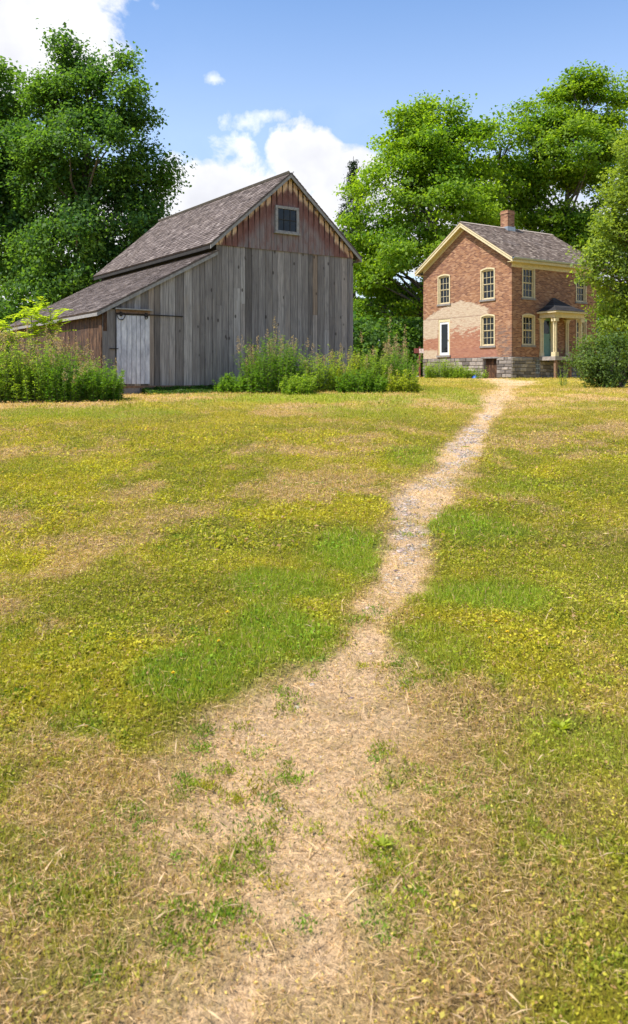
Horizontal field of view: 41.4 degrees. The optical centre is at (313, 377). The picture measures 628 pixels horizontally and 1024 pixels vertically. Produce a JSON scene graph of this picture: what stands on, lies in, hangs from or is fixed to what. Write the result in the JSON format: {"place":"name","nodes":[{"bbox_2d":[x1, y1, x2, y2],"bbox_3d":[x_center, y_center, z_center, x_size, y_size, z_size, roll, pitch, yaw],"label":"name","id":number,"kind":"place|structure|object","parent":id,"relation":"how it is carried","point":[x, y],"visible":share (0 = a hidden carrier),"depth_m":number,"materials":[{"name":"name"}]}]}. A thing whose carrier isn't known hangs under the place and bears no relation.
{"place":"outdoors","nodes":[
{"label":"outdoors","id":0,"kind":"place"},
{"bbox_2d":[0,377,627,1023],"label":"grass","id":1,"kind":"structure","parent":0,"point":[236,635],"depth_m":3.96,"materials":[{"name":"green plant"}]},
{"bbox_2d":[0,378,627,1023],"bbox_3d":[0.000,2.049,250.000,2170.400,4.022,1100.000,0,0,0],"label":"ground","id":2,"kind":"structure","parent":0,"point":[322,882],"depth_m":2.97,"materials":[{"name":"soil"}]},
{"bbox_2d":[0,307,35,358],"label":"sumac sapling","id":3,"kind":"object","parent":2,"relation":"on","point":[9,327],"visible":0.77,"depth_m":22.59,"materials":[{"name":"green plant"}]},
{"bbox_2d":[1,297,35,320],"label":"understory bush","id":4,"kind":"object","parent":2,"relation":"on","point":[2,307],"depth_m":46.79,"materials":[{"name":"green plant"}]},
{"bbox_2d":[0,327,46,402],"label":"weed clump","id":5,"kind":"object","parent":2,"relation":"on","point":[5,380],"visible":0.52,"depth_m":21.43,"materials":[{"name":"green plant"}]},
{"bbox_2d":[0,55,48,289],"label":"maple tree","id":6,"kind":"object","parent":2,"relation":"on","point":[7,221],"visible":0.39,"depth_m":48.87,"materials":[{"name":"green plant"}]},
{"bbox_2d":[0,294,48,369],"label":"understory bush","id":7,"kind":"object","parent":2,"relation":"on","point":[2,315],"visible":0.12,"depth_m":44.55,"materials":[{"name":"green plant"}]},
{"bbox_2d":[1,303,53,353],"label":"sumac sapling","id":8,"kind":"object","parent":2,"relation":"on","point":[31,313],"visible":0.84,"depth_m":23.01,"materials":[{"name":"green plant"}]},
{"bbox_2d":[0,321,67,401],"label":"weed clump","id":9,"kind":"object","parent":2,"relation":"on","point":[28,388],"visible":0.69,"depth_m":21.52,"materials":[{"name":"green plant"}]},
{"bbox_2d":[22,296,76,345],"bbox_3d":[-7.435,-0.800,23.334,1.581,2.828,1.653,0,0,0],"label":"sumac sapling","id":10,"kind":"object","parent":2,"relation":"on","point":[55,317],"visible":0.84,"depth_m":23.24,"materials":[{"name":"green plant"}]},
{"bbox_2d":[28,336,101,402],"bbox_3d":[-6.545,-0.229,21.929,1.762,1.823,1.943,0,0,0],"label":"weed clump","id":11,"kind":"object","parent":2,"relation":"on","point":[61,389],"visible":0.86,"depth_m":21.44,"materials":[{"name":"green plant"}]},
{"bbox_2d":[41,340,99,385],"bbox_3d":[-6.932,-0.266,23.586,1.731,1.735,1.379,0,0,0],"label":"weed clump","id":12,"kind":"object","parent":2,"relation":"on","point":[81,355],"visible":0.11,"depth_m":23.36,"materials":[{"name":"green plant"}]},
{"bbox_2d":[67,355,125,401],"bbox_3d":[-5.791,0.029,22.183,1.638,1.279,1.639,0,0,19],"label":"weed clump","id":13,"kind":"object","parent":2,"relation":"on","point":[99,387],"visible":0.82,"depth_m":21.85,"materials":[{"name":"green plant"}]},
{"bbox_2d":[0,18,197,312],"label":"maple tree","id":14,"kind":"object","parent":2,"relation":"on","point":[85,231],"visible":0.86,"depth_m":45.91,"materials":[{"name":"green plant"}]},
{"bbox_2d":[4,171,361,393],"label":"barn","id":15,"kind":"structure","parent":2,"relation":"on","point":[189,297],"depth_m":27.32,"materials":[{"name":"grey wood"}]},
{"bbox_2d":[110,312,149,383],"bbox_3d":[-5.457,-0.865,24.729,1.253,2.130,0.067,0,0,-34],"label":"door","id":16,"kind":"structure","parent":15,"relation":"in","point":[128,326],"depth_m":24.80,"materials":[{"name":"wood"}]},
{"bbox_2d":[274,205,299,235],"bbox_3d":[-0.902,-5.245,27.845,0.990,0.930,0.125,0,0,-35],"label":"window","id":17,"kind":"structure","parent":15,"relation":"in","point":[286,218],"depth_m":27.84,"materials":[{"name":"grey wood"}]},
{"bbox_2d":[141,384,270,394],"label":"ground cover","id":18,"kind":"object","parent":2,"relation":"on","point":[176,389],"visible":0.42,"depth_m":25.28,"materials":[{"name":"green plant"}]},
{"bbox_2d":[213,372,251,392],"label":"weed clump","id":19,"kind":"object","parent":2,"relation":"on","point":[230,384],"visible":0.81,"depth_m":25.56,"materials":[{"name":"green plant"}]},
{"bbox_2d":[236,335,256,372],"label":"dry weed","id":20,"kind":"object","parent":2,"relation":"on","point":[248,352],"visible":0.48,"depth_m":26.08,"materials":[{"name":"green plant"}]},
{"bbox_2d":[232,329,310,393],"bbox_3d":[-1.230,-0.485,25.650,2.064,2.023,2.000,0,0,39],"label":"weed clump","id":21,"kind":"object","parent":2,"relation":"on","point":[258,378],"visible":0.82,"depth_m":25.30,"materials":[{"name":"green plant"}]},
{"bbox_2d":[269,315,296,374],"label":"dry weed","id":22,"kind":"object","parent":2,"relation":"on","point":[278,343],"visible":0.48,"depth_m":25.89,"materials":[{"name":"green plant"}]},
{"bbox_2d":[280,370,317,394],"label":"weed clump","id":23,"kind":"object","parent":2,"relation":"on","point":[297,385],"visible":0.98,"depth_m":24.43,"materials":[{"name":"green plant"}]},
{"bbox_2d":[0,284,616,375],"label":"wood","id":24,"kind":"object","parent":2,"relation":"on","point":[396,319],"depth_m":92.94,"materials":[{"name":"green plant"}]},
{"bbox_2d":[297,343,344,391],"bbox_3d":[0.250,-0.303,26.394,1.570,1.606,1.234,0,0,0],"label":"weed clump","id":25,"kind":"object","parent":2,"relation":"on","point":[323,379],"visible":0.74,"depth_m":26.15,"materials":[{"name":"green plant"}]},
{"bbox_2d":[324,344,366,390],"bbox_3d":[1.036,-0.286,26.605,1.467,1.562,1.374,0,0,0],"label":"weed clump","id":26,"kind":"object","parent":2,"relation":"on","point":[346,369],"visible":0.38,"depth_m":26.54,"materials":[{"name":"green plant"}]},
{"bbox_2d":[334,357,388,392],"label":"weed clump","id":27,"kind":"object","parent":2,"relation":"on","point":[363,385],"visible":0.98,"depth_m":25.49,"materials":[{"name":"green plant"}]},
{"bbox_2d":[335,156,390,336],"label":"spruce tree","id":28,"kind":"object","parent":2,"relation":"on","point":[353,163],"visible":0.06,"depth_m":69.66,"materials":[{"name":"green plant"}]},
{"bbox_2d":[349,331,395,389],"bbox_3d":[1.873,-0.526,26.769,1.578,2.035,1.604,0,0,0],"label":"weed clump","id":29,"kind":"object","parent":2,"relation":"on","point":[375,367],"visible":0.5,"depth_m":26.63,"materials":[{"name":"green plant"}]},
{"bbox_2d":[261,397,500,810],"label":"gravel","id":30,"kind":"structure","parent":2,"relation":"on","point":[462,455],"depth_m":7.82,"materials":[{"name":"beige gravel"}]},
{"bbox_2d":[370,833,394,848],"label":"broadleaf weed","id":31,"kind":"object","parent":2,"relation":"on","point":[383,840],"visible":1,"depth_m":2.48,"materials":[{"name":"green plant"}]},
{"bbox_2d":[353,308,417,370],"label":"understory bush","id":32,"kind":"object","parent":2,"relation":"on","point":[370,339],"visible":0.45,"depth_m":55.08,"materials":[{"name":"green plant"}]},
{"bbox_2d":[363,308,422,376],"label":"understory bush","id":33,"kind":"object","parent":2,"relation":"on","point":[414,339],"visible":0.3,"depth_m":59.34,"materials":[{"name":"green plant"}]},
{"bbox_2d":[381,317,408,367],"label":"dry weed","id":34,"kind":"object","parent":2,"relation":"on","point":[404,345],"visible":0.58,"depth_m":28.60,"materials":[{"name":"green plant"}]},
{"bbox_2d":[375,337,422,389],"bbox_3d":[2.747,-0.434,27.202,1.632,1.835,1.613,0,0,0],"label":"weed clump","id":35,"kind":"object","parent":2,"relation":"on","point":[402,368],"visible":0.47,"depth_m":27.02,"materials":[{"name":"green plant"}]},
{"bbox_2d":[385,359,421,392],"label":"weed clump","id":36,"kind":"object","parent":2,"relation":"on","point":[397,385],"visible":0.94,"depth_m":25.75,"materials":[{"name":"green plant"}]},
{"bbox_2d":[387,316,422,376],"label":"understory bush","id":37,"kind":"object","parent":2,"relation":"on","point":[414,322],"visible":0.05,"depth_m":65.53,"materials":[{"name":"green plant"}]},
{"bbox_2d":[414,347,423,377],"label":"sign post","id":38,"kind":"object","parent":2,"relation":"on","point":[416,350],"visible":0.79,"depth_m":51.96,"materials":[{"name":"red paint"}]},
{"bbox_2d":[332,89,517,330],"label":"maple tree","id":39,"kind":"object","parent":2,"relation":"on","point":[442,171],"visible":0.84,"depth_m":60.34,"materials":[{"name":"green plant"}]},
{"bbox_2d":[422,356,460,377],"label":"weed clump","id":40,"kind":"object","parent":2,"relation":"on","point":[430,372],"visible":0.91,"depth_m":47.29,"materials":[{"name":"green plant"}]},
{"bbox_2d":[443,362,475,378],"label":"weed clump","id":41,"kind":"object","parent":2,"relation":"on","point":[461,373],"visible":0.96,"depth_m":47.03,"materials":[{"name":"green plant"}]},
{"bbox_2d":[473,367,488,378],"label":"weed clump","id":42,"kind":"object","parent":2,"relation":"on","point":[483,376],"visible":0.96,"depth_m":46.61,"materials":[{"name":"green plant"}]},
{"bbox_2d":[474,105,538,229],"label":"slender tree","id":43,"kind":"object","parent":2,"relation":"on","point":[508,168],"visible":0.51,"depth_m":63.46,"materials":[{"name":"green plant"}]},
{"bbox_2d":[414,210,604,377],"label":"brick house","id":44,"kind":"structure","parent":2,"relation":"on","point":[504,300],"depth_m":49.18,"materials":[{"name":"brick"}]},
{"bbox_2d":[437,274,450,305],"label":"window","id":45,"kind":"structure","parent":44,"relation":"in","point":[444,279],"depth_m":51.78,"materials":[{"name":"beige paint"}]},
{"bbox_2d":[440,322,448,354],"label":"door","id":46,"kind":"structure","parent":44,"relation":"in","point":[444,326],"depth_m":51.73,"materials":[{"name":"white paint"}]},
{"bbox_2d":[479,267,495,301],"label":"window","id":47,"kind":"structure","parent":44,"relation":"in","point":[487,275],"depth_m":48.67,"materials":[{"name":"beige paint"}]},
{"bbox_2d":[479,314,495,347],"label":"window","id":48,"kind":"structure","parent":44,"relation":"in","point":[487,321],"depth_m":48.67,"materials":[{"name":"beige paint"}]},
{"bbox_2d":[486,358,496,377],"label":"cellar door","id":49,"kind":"structure","parent":44,"relation":"in","point":[491,365],"depth_m":48.55,"materials":[{"name":"brown wood"}]},
{"bbox_2d":[521,266,535,299],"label":"window","id":50,"kind":"structure","parent":44,"relation":"in","point":[528,275],"depth_m":47.85,"materials":[{"name":"beige paint"}]},
{"bbox_2d":[521,314,535,346],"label":"window","id":51,"kind":"structure","parent":44,"relation":"in","point":[528,320],"depth_m":47.85,"materials":[{"name":"beige paint"}]},
{"bbox_2d":[543,318,550,356],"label":"door","id":52,"kind":"structure","parent":44,"relation":"in","point":[547,339],"depth_m":48.75,"materials":[{"name":"teal paint"}]},
{"bbox_2d":[575,318,586,348],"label":"window","id":53,"kind":"structure","parent":44,"relation":"in","point":[584,325],"depth_m":50.49,"materials":[{"name":"beige paint"}]},
{"bbox_2d":[575,273,587,303],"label":"window","id":54,"kind":"structure","parent":44,"relation":"in","point":[581,293],"depth_m":50.42,"materials":[{"name":"beige paint"}]},
{"bbox_2d":[487,59,627,261],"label":"maple tree","id":55,"kind":"object","parent":2,"relation":"on","point":[552,132],"visible":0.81,"depth_m":64.51,"materials":[{"name":"green plant"}]},
{"bbox_2d":[547,718,572,733],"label":"broadleaf weed","id":56,"kind":"object","parent":2,"relation":"on","point":[562,725],"visible":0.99,"depth_m":3.23,"materials":[{"name":"green plant"}]},
{"bbox_2d":[554,367,567,384],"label":"weed clump","id":57,"kind":"object","parent":2,"relation":"on","point":[563,379],"visible":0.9,"depth_m":32.98,"materials":[{"name":"green plant"}]},
{"bbox_2d":[560,328,627,387],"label":"lilac shrub","id":58,"kind":"object","parent":2,"relation":"on","point":[592,362],"visible":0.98,"depth_m":29.72,"materials":[{"name":"green plant"}]},
{"bbox_2d":[565,126,627,362],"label":"boxelder tree","id":59,"kind":"object","parent":2,"relation":"on","point":[613,224],"visible":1,"depth_m":41.55,"materials":[{"name":"green plant"}]},
{"bbox_2d":[596,300,625,376],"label":"understory bush","id":60,"kind":"object","parent":2,"relation":"on","point":[601,333],"visible":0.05,"depth_m":61.59,"materials":[{"name":"green plant"}]},
{"bbox_2d":[596,288,625,361],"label":"understory bush","id":61,"kind":"object","parent":2,"relation":"on","point":[608,318],"visible":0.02,"depth_m":58.58,"materials":[{"name":"green plant"}]},
{"bbox_2d":[0,0,627,326],"label":"sky","id":62,"kind":"structure","parent":0,"point":[252,91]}
]}

